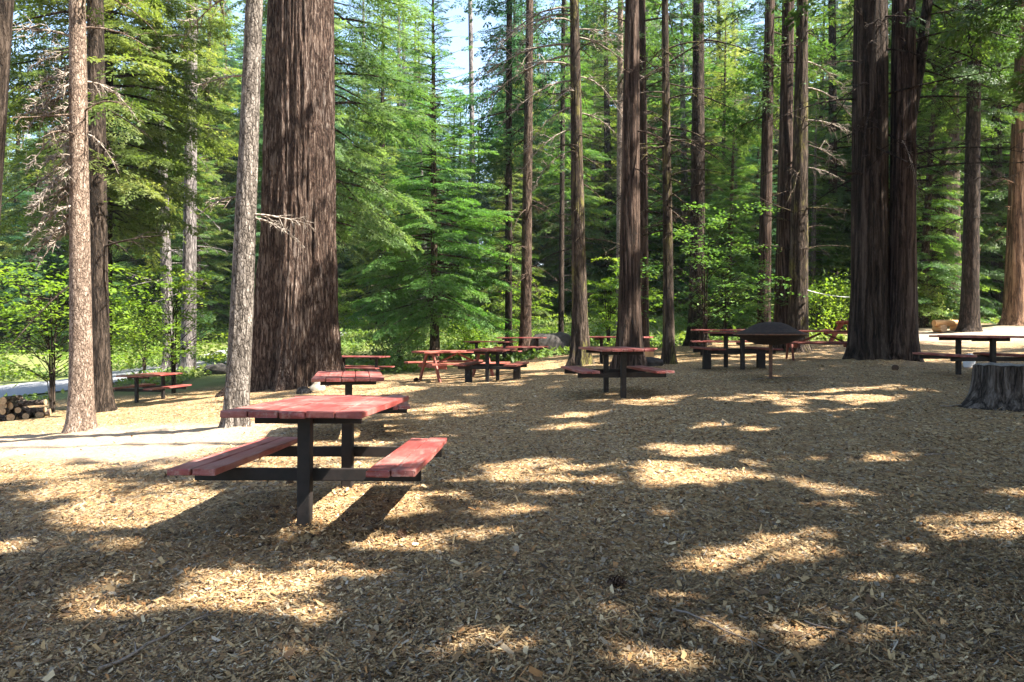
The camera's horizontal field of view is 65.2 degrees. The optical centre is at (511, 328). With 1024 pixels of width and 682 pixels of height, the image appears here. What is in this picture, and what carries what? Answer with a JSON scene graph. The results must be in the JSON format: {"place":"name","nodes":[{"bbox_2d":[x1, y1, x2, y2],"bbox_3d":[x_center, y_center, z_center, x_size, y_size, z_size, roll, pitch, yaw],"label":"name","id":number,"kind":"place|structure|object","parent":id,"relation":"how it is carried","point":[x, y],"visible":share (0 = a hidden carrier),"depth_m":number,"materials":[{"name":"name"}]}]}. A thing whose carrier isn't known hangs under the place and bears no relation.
{"place":"outdoors","nodes":[
{"label":"outdoors","id":0,"kind":"place"},
{"bbox_2d":[0,314,367,397],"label":"road","id":1,"kind":"structure","parent":0,"point":[32,388],"depth_m":31.56,"materials":[{"name":"grey asphalt"}]},
{"bbox_2d":[8,0,891,262],"label":"sky","id":2,"kind":"structure","parent":0,"point":[459,28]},
{"bbox_2d":[0,266,1023,681],"bbox_3d":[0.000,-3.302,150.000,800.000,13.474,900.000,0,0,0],"label":"ground","id":3,"kind":"structure","parent":0,"point":[56,448],"depth_m":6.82,"materials":[{"name":"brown wood"}]},
{"bbox_2d":[0,0,13,220],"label":"conifer tree","id":4,"kind":"object","parent":3,"relation":"on","point":[6,15],"visible":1,"depth_m":7.98,"materials":[{"name":"brown plant"}]},
{"bbox_2d":[0,189,66,343],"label":"forest fir","id":5,"kind":"object","parent":3,"relation":"on","point":[14,295],"visible":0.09,"depth_m":50.92,"materials":[{"name":"green plant"}]},
{"bbox_2d":[0,52,67,322],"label":"forest fir","id":6,"kind":"object","parent":3,"relation":"on","point":[9,229],"visible":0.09,"depth_m":60.69,"materials":[{"name":"green plant"}]},
{"bbox_2d":[0,94,68,351],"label":"forest fir","id":7,"kind":"object","parent":3,"relation":"on","point":[40,275],"visible":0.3,"depth_m":46.83,"materials":[{"name":"green plant"}]},
{"bbox_2d":[2,65,68,327],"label":"forest fir","id":8,"kind":"object","parent":3,"relation":"on","point":[59,252],"visible":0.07,"depth_m":55.94,"materials":[{"name":"green plant"}]},
{"bbox_2d":[49,214,152,345],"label":"forest fir","id":9,"kind":"object","parent":3,"relation":"on","point":[120,283],"visible":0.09,"depth_m":46.74,"materials":[{"name":"green plant"}]},
{"bbox_2d":[11,0,193,433],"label":"conifer tree","id":10,"kind":"object","parent":3,"relation":"on","point":[81,413],"visible":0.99,"depth_m":12.59,"materials":[{"name":"beige plant"}]},
{"bbox_2d":[0,254,206,411],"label":"vine maple","id":11,"kind":"object","parent":3,"relation":"on","point":[50,364],"visible":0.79,"depth_m":20.23,"materials":[{"name":"green plant"}]},
{"bbox_2d":[59,53,181,337],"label":"forest fir","id":12,"kind":"object","parent":3,"relation":"on","point":[139,261],"visible":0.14,"depth_m":51.09,"materials":[{"name":"green plant"}]},
{"bbox_2d":[0,0,243,391],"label":"cedar tree","id":13,"kind":"object","parent":3,"relation":"on","point":[130,220],"visible":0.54,"depth_m":25.87,"materials":[{"name":"green plant"}]},
{"bbox_2d":[0,0,261,412],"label":"conifer tree","id":14,"kind":"object","parent":3,"relation":"on","point":[99,245],"visible":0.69,"depth_m":17.11,"materials":[{"name":"green plant"}]},
{"bbox_2d":[113,372,191,402],"bbox_3d":[-9.949,1.672,22.004,1.437,0.855,1.746,0,0,12],"label":"picnic table","id":15,"kind":"object","parent":3,"relation":"on","point":[136,390],"visible":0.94,"depth_m":21.61,"materials":[{"name":"red paint"}]},
{"bbox_2d":[112,288,207,374],"bbox_3d":[-15.353,0.002,33.066,4.833,3.731,4.804,0,0,17],"label":"leafy shrub","id":16,"kind":"object","parent":3,"relation":"on","point":[144,360],"visible":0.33,"depth_m":32.94,"materials":[{"name":"green plant"}]},
{"bbox_2d":[121,10,214,369],"bbox_3d":[-14.687,-8.366,33.188,4.776,20.636,5.362,0,0,0],"label":"conifer tree","id":17,"kind":"object","parent":3,"relation":"on","point":[164,261],"visible":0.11,"depth_m":32.82,"materials":[{"name":"green plant"}]},
{"bbox_2d":[109,263,230,393],"bbox_3d":[-10.367,0.000,24.692,5.839,4.096,5.459,0,0,0],"label":"vine maple","id":18,"kind":"object","parent":3,"relation":"on","point":[174,317],"visible":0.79,"depth_m":24.23,"materials":[{"name":"green plant"}]},
{"bbox_2d":[142,58,232,322],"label":"forest fir","id":19,"kind":"object","parent":3,"relation":"on","point":[203,218],"visible":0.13,"depth_m":50.72,"materials":[{"name":"green plant"}]},
{"bbox_2d":[113,0,265,372],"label":"conifer tree","id":20,"kind":"object","parent":3,"relation":"on","point":[189,258],"visible":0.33,"depth_m":30.81,"materials":[{"name":"green plant"}]},
{"bbox_2d":[149,83,233,341],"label":"forest fir","id":21,"kind":"object","parent":3,"relation":"on","point":[178,239],"visible":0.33,"depth_m":46.53,"materials":[{"name":"green plant"}]},
{"bbox_2d":[166,0,241,309],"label":"forest fir","id":22,"kind":"object","parent":3,"relation":"on","point":[225,170],"visible":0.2,"depth_m":56.44,"materials":[{"name":"green plant"}]},
{"bbox_2d":[198,40,239,308],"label":"forest fir","id":23,"kind":"object","parent":3,"relation":"on","point":[223,128],"visible":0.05,"depth_m":66.42,"materials":[{"name":"green plant"}]},
{"bbox_2d":[197,0,260,240],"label":"forest fir","id":24,"kind":"object","parent":3,"relation":"on","point":[232,54],"visible":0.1,"depth_m":72.99,"materials":[{"name":"green plant"}]},
{"bbox_2d":[209,0,266,292],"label":"forest fir","id":25,"kind":"object","parent":3,"relation":"on","point":[230,249],"visible":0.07,"depth_m":60.34,"materials":[{"name":"green plant"}]},
{"bbox_2d":[164,0,314,427],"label":"conifer tree","id":26,"kind":"object","parent":3,"relation":"on","point":[238,375],"visible":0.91,"depth_m":11.16,"materials":[{"name":"grey plant"}]},
{"bbox_2d":[215,0,345,396],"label":"giant conifer","id":27,"kind":"object","parent":3,"relation":"on","point":[296,340],"visible":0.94,"depth_m":18.84,"materials":[{"name":"brown plant"}]},
{"bbox_2d":[167,395,446,526],"bbox_3d":[-1.245,0.922,5.434,1.438,0.854,1.746,0,-2,1],"label":"picnic table","id":28,"kind":"object","parent":3,"relation":"on","point":[410,459],"visible":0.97,"depth_m":4.92,"materials":[{"name":"red paint"}]},
{"bbox_2d":[202,0,450,265],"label":"fir tree","id":29,"kind":"object","parent":3,"relation":"on","point":[363,52],"visible":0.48,"depth_m":24.83,"materials":[{"name":"green plant"}]},
{"bbox_2d":[334,0,365,286],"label":"forest fir","id":30,"kind":"object","parent":3,"relation":"on","point":[342,269],"visible":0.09,"depth_m":61.04,"materials":[{"name":"green plant"}]},
{"bbox_2d":[295,370,410,413],"bbox_3d":[-2.061,0.999,10.104,1.437,0.854,1.746,0,0,-11],"label":"picnic table","id":31,"kind":"object","parent":3,"relation":"on","point":[348,379],"visible":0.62,"depth_m":9.60,"materials":[{"name":"red paint"}]},
{"bbox_2d":[335,0,391,289],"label":"forest fir","id":32,"kind":"object","parent":3,"relation":"on","point":[365,43],"visible":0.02,"depth_m":79.88,"materials":[{"name":"green plant"}]},
{"bbox_2d":[338,3,421,325],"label":"forest fir","id":33,"kind":"object","parent":3,"relation":"on","point":[375,289],"visible":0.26,"depth_m":49.51,"materials":[{"name":"green plant"}]},
{"bbox_2d":[336,10,425,292],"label":"forest fir","id":34,"kind":"object","parent":3,"relation":"on","point":[351,246],"visible":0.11,"depth_m":55.44,"materials":[{"name":"green plant"}]},
{"bbox_2d":[352,316,429,364],"bbox_3d":[-4.248,0.465,30.768,2.911,2.037,3.333,0,0,38],"label":"leafy shrub","id":35,"kind":"object","parent":3,"relation":"on","point":[377,349],"visible":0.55,"depth_m":30.77,"materials":[{"name":"green plant"}]},
{"bbox_2d":[344,0,451,306],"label":"forest fir","id":36,"kind":"object","parent":3,"relation":"on","point":[399,53],"visible":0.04,"depth_m":62.91,"materials":[{"name":"green plant"}]},
{"bbox_2d":[369,1,439,246],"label":"forest fir","id":37,"kind":"object","parent":3,"relation":"on","point":[411,101],"visible":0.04,"depth_m":75.96,"materials":[{"name":"green plant"}]},
{"bbox_2d":[382,108,481,328],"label":"forest fir","id":38,"kind":"object","parent":3,"relation":"on","point":[422,276],"visible":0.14,"depth_m":46.74,"materials":[{"name":"green plant"}]},
{"bbox_2d":[404,83,467,298],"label":"forest fir","id":39,"kind":"object","parent":3,"relation":"on","point":[444,227],"visible":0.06,"depth_m":53.10,"materials":[{"name":"green plant"}]},
{"bbox_2d":[342,0,538,365],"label":"young fir","id":40,"kind":"object","parent":3,"relation":"on","point":[432,313],"visible":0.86,"depth_m":29.60,"materials":[{"name":"green plant"}]},
{"bbox_2d":[404,350,509,381],"bbox_3d":[-1.467,0.995,21.300,2.313,0.823,1.703,0,0,-32],"label":"timber table","id":41,"kind":"object","parent":3,"relation":"on","point":[440,364],"visible":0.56,"depth_m":21.11,"materials":[{"name":"red wood"}]},
{"bbox_2d":[441,91,484,283],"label":"forest fir","id":42,"kind":"object","parent":3,"relation":"on","point":[460,178],"visible":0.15,"depth_m":68.67,"materials":[{"name":"green plant"}]},
{"bbox_2d":[429,306,502,356],"bbox_3d":[-1.819,-0.121,32.871,3.123,2.590,3.613,0,0,-19],"label":"leafy shrub","id":43,"kind":"object","parent":3,"relation":"on","point":[474,333],"visible":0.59,"depth_m":32.44,"materials":[{"name":"green plant"}]},
{"bbox_2d":[468,0,477,299],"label":"pine tree","id":44,"kind":"object","parent":3,"relation":"on","point":[471,58],"visible":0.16,"depth_m":61.85,"materials":[{"name":"brown plant"}]},
{"bbox_2d":[453,348,528,382],"bbox_3d":[-0.450,0.899,18.597,1.436,0.867,1.736,0,0,11],"label":"picnic table","id":45,"kind":"object","parent":3,"relation":"on","point":[469,367],"visible":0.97,"depth_m":18.19,"materials":[{"name":"paint"}]},
{"bbox_2d":[0,283,1000,399],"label":"undergrowth","id":46,"kind":"object","parent":3,"relation":"on","point":[680,335],"visible":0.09,"depth_m":34.75,"materials":[{"name":"green plant"}]},
{"bbox_2d":[450,0,568,345],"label":"conifer tree","id":47,"kind":"object","parent":3,"relation":"on","point":[508,233],"visible":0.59,"depth_m":30.99,"materials":[{"name":"green plant"}]},
{"bbox_2d":[463,91,556,320],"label":"forest fir","id":48,"kind":"object","parent":3,"relation":"on","point":[490,309],"visible":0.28,"depth_m":46.56,"materials":[{"name":"green plant"}]},
{"bbox_2d":[460,0,559,303],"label":"forest fir","id":49,"kind":"object","parent":3,"relation":"on","point":[482,205],"visible":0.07,"depth_m":57.01,"materials":[{"name":"green plant"}]},
{"bbox_2d":[440,0,602,351],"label":"conifer tree","id":50,"kind":"object","parent":3,"relation":"on","point":[526,280],"visible":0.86,"depth_m":29.80,"materials":[{"name":"green plant"}]},
{"bbox_2d":[479,279,566,332],"bbox_3d":[0.478,-0.633,34.051,3.830,3.074,3.564,0,0,0],"label":"leafy shrub","id":51,"kind":"object","parent":3,"relation":"on","point":[517,299],"visible":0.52,"depth_m":33.83,"materials":[{"name":"green plant"}]},
{"bbox_2d":[489,34,558,302],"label":"forest fir","id":52,"kind":"object","parent":3,"relation":"on","point":[536,224],"visible":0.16,"depth_m":51.91,"materials":[{"name":"green plant"}]},
{"bbox_2d":[530,332,570,354],"bbox_3d":[1.394,0.737,29.514,1.599,1.241,1.124,0,0,0],"label":"boulder","id":53,"kind":"object","parent":3,"relation":"on","point":[557,340],"visible":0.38,"depth_m":29.15,"materials":[{"name":"grey stone"}]},
{"bbox_2d":[457,0,644,365],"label":"conifer tree","id":54,"kind":"object","parent":3,"relation":"on","point":[579,335],"visible":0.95,"depth_m":21.88,"materials":[{"name":"green plant"}]},
{"bbox_2d":[515,0,596,331],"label":"conifer tree","id":55,"kind":"object","parent":3,"relation":"on","point":[564,162],"visible":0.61,"depth_m":32.93,"materials":[{"name":"green plant"}]},
{"bbox_2d":[520,0,615,317],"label":"forest fir","id":56,"kind":"object","parent":3,"relation":"on","point":[588,234],"visible":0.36,"depth_m":48.34,"materials":[{"name":"green plant"}]},
{"bbox_2d":[536,0,616,303],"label":"forest fir","id":57,"kind":"object","parent":3,"relation":"on","point":[592,195],"visible":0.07,"depth_m":56.56,"materials":[{"name":"green plant"}]},
{"bbox_2d":[536,0,616,261],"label":"forest fir","id":58,"kind":"object","parent":3,"relation":"on","point":[555,109],"visible":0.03,"depth_m":61.55,"materials":[{"name":"green plant"}]},
{"bbox_2d":[541,0,662,305],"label":"forest fir","id":59,"kind":"object","parent":3,"relation":"on","point":[608,181],"visible":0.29,"depth_m":52.43,"materials":[{"name":"green plant"}]},
{"bbox_2d":[561,346,674,397],"bbox_3d":[1.649,0.731,12.904,1.437,0.854,1.746,0,0,-7],"label":"picnic table","id":60,"kind":"object","parent":3,"relation":"on","point":[606,373],"visible":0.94,"depth_m":12.41,"materials":[{"name":"red paint"}]},
{"bbox_2d":[587,280,650,342],"bbox_3d":[3.555,-0.528,30.075,2.502,2.660,2.726,0,0,-24],"label":"leafy shrub","id":61,"kind":"object","parent":3,"relation":"on","point":[608,322],"visible":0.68,"depth_m":29.91,"materials":[{"name":"green plant"}]},
{"bbox_2d":[565,0,692,330],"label":"conifer tree","id":62,"kind":"object","parent":3,"relation":"on","point":[618,45],"visible":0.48,"depth_m":37.89,"materials":[{"name":"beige plant"}]},
{"bbox_2d":[587,256,675,321],"bbox_3d":[4.675,-1.241,33.112,4.111,3.678,3.563,0,0,0],"label":"leafy shrub","id":63,"kind":"object","parent":3,"relation":"on","point":[609,278],"visible":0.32,"depth_m":33.01,"materials":[{"name":"green plant"}]},
{"bbox_2d":[601,100,688,310],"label":"forest fir","id":64,"kind":"object","parent":3,"relation":"on","point":[656,284],"visible":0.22,"depth_m":45.59,"materials":[{"name":"green plant"}]},
{"bbox_2d":[590,0,704,293],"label":"forest fir","id":65,"kind":"object","parent":3,"relation":"on","point":[648,10],"visible":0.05,"depth_m":58.27,"materials":[{"name":"green plant"}]},
{"bbox_2d":[607,0,694,368],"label":"cedar tree","id":66,"kind":"object","parent":3,"relation":"on","point":[629,328],"visible":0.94,"depth_m":17.75,"materials":[{"name":"brown plant"}]},
{"bbox_2d":[592,0,722,347],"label":"conifer tree","id":67,"kind":"object","parent":3,"relation":"on","point":[643,20],"visible":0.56,"depth_m":25.84,"materials":[{"name":"brown plant"}]},
{"bbox_2d":[596,0,747,363],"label":"conifer tree","id":68,"kind":"object","parent":3,"relation":"on","point":[668,354],"visible":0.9,"depth_m":18.99,"materials":[{"name":"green plant"}]},
{"bbox_2d":[613,0,751,306],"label":"forest fir","id":69,"kind":"object","parent":3,"relation":"on","point":[682,177],"visible":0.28,"depth_m":49.57,"materials":[{"name":"green plant"}]},
{"bbox_2d":[616,0,780,346],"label":"conifer tree","id":70,"kind":"object","parent":3,"relation":"on","point":[697,159],"visible":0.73,"depth_m":27.84,"materials":[{"name":"green plant"}]},
{"bbox_2d":[605,200,811,346],"bbox_3d":[5.828,-1.505,24.260,5.558,4.684,5.565,0,0,-29],"label":"dogwood","id":71,"kind":"object","parent":3,"relation":"on","point":[700,261],"visible":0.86,"depth_m":24.30,"materials":[{"name":"green plant"}]},
{"bbox_2d":[659,259,774,337],"bbox_3d":[7.188,-0.808,26.841,3.865,3.080,4.332,0,0,-16],"label":"dogwood","id":72,"kind":"object","parent":3,"relation":"on","point":[725,323],"visible":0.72,"depth_m":26.53,"materials":[{"name":"green plant"}]},
{"bbox_2d":[679,0,760,244],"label":"forest fir","id":73,"kind":"object","parent":3,"relation":"on","point":[734,31],"visible":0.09,"depth_m":64.61,"materials":[{"name":"green plant"}]},
{"bbox_2d":[683,15,760,291],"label":"forest fir","id":74,"kind":"object","parent":3,"relation":"on","point":[717,119],"visible":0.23,"depth_m":45.62,"materials":[{"name":"green plant"}]},
{"bbox_2d":[674,87,775,328],"bbox_3d":[9.451,-5.176,34.743,4.482,11.061,4.383,0,0,-44],"label":"forest fir","id":75,"kind":"object","parent":3,"relation":"on","point":[730,230],"visible":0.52,"depth_m":34.77,"materials":[{"name":"green plant"}]},
{"bbox_2d":[678,0,773,291],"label":"forest fir","id":76,"kind":"object","parent":3,"relation":"on","point":[719,34],"visible":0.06,"depth_m":54.49,"materials":[{"name":"green plant"}]},
{"bbox_2d":[708,0,763,150],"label":"forest fir","id":77,"kind":"object","parent":3,"relation":"on","point":[739,4],"visible":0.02,"depth_m":90.79,"materials":[{"name":"green plant"}]},
{"bbox_2d":[690,331,782,369],"bbox_3d":[4.660,0.492,16.797,1.436,0.867,1.736,0,0,-2],"label":"picnic table","id":78,"kind":"object","parent":3,"relation":"on","point":[759,352],"visible":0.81,"depth_m":16.70,"materials":[{"name":"paint"}]},
{"bbox_2d":[705,107,774,316],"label":"forest fir","id":79,"kind":"object","parent":3,"relation":"on","point":[755,257],"visible":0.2,"depth_m":40.66,"materials":[{"name":"green plant"}]},
{"bbox_2d":[738,91,777,285],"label":"forest fir","id":80,"kind":"object","parent":3,"relation":"on","point":[757,155],"visible":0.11,"depth_m":49.39,"materials":[{"name":"green plant"}]},
{"bbox_2d":[745,52,793,288],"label":"forest fir","id":81,"kind":"object","parent":3,"relation":"on","point":[777,111],"visible":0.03,"depth_m":58.41,"materials":[{"name":"green plant"}]},
{"bbox_2d":[733,322,808,378],"bbox_3d":[4.565,0.481,14.120,1.278,1.195,1.278,0,0,0],"label":"barbecue grill","id":82,"kind":"object","parent":3,"relation":"on","point":[770,334],"visible":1,"depth_m":13.78,"materials":[{"name":"black metal"}]},
{"bbox_2d":[705,0,843,343],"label":"conifer tree","id":83,"kind":"object","parent":3,"relation":"on","point":[768,106],"visible":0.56,"depth_m":27.87,"materials":[{"name":"green plant"}]},
{"bbox_2d":[697,0,853,350],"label":"cedar tree","id":84,"kind":"object","parent":3,"relation":"on","point":[785,149],"visible":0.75,"depth_m":24.31,"materials":[{"name":"brown plant"}]},
{"bbox_2d":[730,0,823,184],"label":"forest fir","id":85,"kind":"object","parent":3,"relation":"on","point":[752,40],"visible":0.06,"depth_m":74.03,"materials":[{"name":"green plant"}]},
{"bbox_2d":[737,0,851,352],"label":"cedar tree","id":86,"kind":"object","parent":3,"relation":"on","point":[798,317],"visible":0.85,"depth_m":23.82,"materials":[{"name":"green plant"}]},
{"bbox_2d":[754,0,851,289],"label":"forest fir","id":87,"kind":"object","parent":3,"relation":"on","point":[809,127],"visible":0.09,"depth_m":44.04,"materials":[{"name":"green plant"}]},
{"bbox_2d":[771,268,850,333],"bbox_3d":[12.074,-1.068,31.997,4.463,2.755,4.985,0,0,0],"label":"leafy shrub","id":88,"kind":"object","parent":3,"relation":"on","point":[815,317],"visible":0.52,"depth_m":31.60,"materials":[{"name":"green plant"}]},
{"bbox_2d":[773,106,850,328],"bbox_3d":[13.914,-4.816,36.301,4.634,10.701,4.524,0,1,-27],"label":"forest fir","id":89,"kind":"object","parent":3,"relation":"on","point":[812,263],"visible":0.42,"depth_m":36.20,"materials":[{"name":"green plant"}]},
{"bbox_2d":[785,330,847,360],"bbox_3d":[7.988,0.451,20.600,2.321,0.822,1.702,0,0,9],"label":"timber table","id":90,"kind":"object","parent":3,"relation":"on","point":[794,344],"visible":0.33,"depth_m":20.25,"materials":[{"name":"red wood"}]},
{"bbox_2d":[752,0,920,319],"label":"fir tree","id":91,"kind":"object","parent":3,"relation":"on","point":[831,34],"visible":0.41,"depth_m":38.78,"materials":[{"name":"green plant"}]},
{"bbox_2d":[822,31,919,295],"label":"forest fir","id":92,"kind":"object","parent":3,"relation":"on","point":[848,215],"visible":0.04,"depth_m":40.29,"materials":[{"name":"green plant"}]},
{"bbox_2d":[734,0,1023,361],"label":"cedar tree","id":93,"kind":"object","parent":3,"relation":"on","point":[883,317],"visible":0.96,"depth_m":18.69,"materials":[{"name":"brown plant"}]},
{"bbox_2d":[839,0,1005,281],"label":"fir tree","id":94,"kind":"object","parent":3,"relation":"on","point":[889,44],"visible":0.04,"depth_m":40.27,"materials":[{"name":"green plant"}]},
{"bbox_2d":[918,276,957,326],"bbox_3d":[17.418,-1.122,34.077,2.834,2.351,3.633,0,0,13],"label":"leafy shrub","id":95,"kind":"object","parent":3,"relation":"on","point":[926,292],"visible":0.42,"depth_m":33.37,"materials":[{"name":"green plant"}]},
{"bbox_2d":[889,4,1001,327],"bbox_3d":[17.560,-6.955,34.300,5.662,14.285,5.723,0,0,-8],"label":"forest fir","id":96,"kind":"object","parent":3,"relation":"on","point":[924,255],"visible":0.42,"depth_m":33.76,"materials":[{"name":"green plant"}]},
{"bbox_2d":[888,0,1023,331],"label":"conifer tree","id":97,"kind":"object","parent":3,"relation":"on","point":[969,320],"visible":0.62,"depth_m":30.80,"materials":[{"name":"green plant"}]},
{"bbox_2d":[888,0,1023,321],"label":"cedar tree","id":98,"kind":"object","parent":3,"relation":"on","point":[954,136],"visible":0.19,"depth_m":35.53,"materials":[{"name":"green plant"}]},
{"bbox_2d":[917,13,1007,316],"bbox_3d":[22.590,-7.991,39.634,6.462,16.343,6.309,-2,2,-9],"label":"forest fir","id":99,"kind":"object","parent":3,"relation":"on","point":[997,270],"visible":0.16,"depth_m":38.76,"materials":[{"name":"green plant"}]},
{"bbox_2d":[918,0,1015,312],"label":"fir tree","id":100,"kind":"object","parent":3,"relation":"on","point":[998,194],"visible":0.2,"depth_m":39.72,"materials":[{"name":"green plant"}]},
{"bbox_2d":[912,335,1023,374],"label":"picnic table","id":101,"kind":"object","parent":3,"relation":"on","point":[958,357],"visible":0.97,"depth_m":14.12,"materials":[{"name":"red paint"}]},
{"bbox_2d":[924,0,1023,159],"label":"shade fir","id":102,"kind":"object","parent":3,"relation":"on","point":[1013,82],"visible":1,"depth_m":14.66,"materials":[{"name":"green plant"}]},
{"bbox_2d":[957,0,1023,325],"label":"cedar tree","id":103,"kind":"object","parent":3,"relation":"on","point":[1012,314],"visible":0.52,"depth_m":32.77,"materials":[{"name":"orange plant"}]},
{"bbox_2d":[958,362,1023,411],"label":"tree stump","id":104,"kind":"object","parent":3,"relation":"on","point":[995,386],"visible":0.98,"depth_m":9.96,"materials":[{"name":"grey wood"}]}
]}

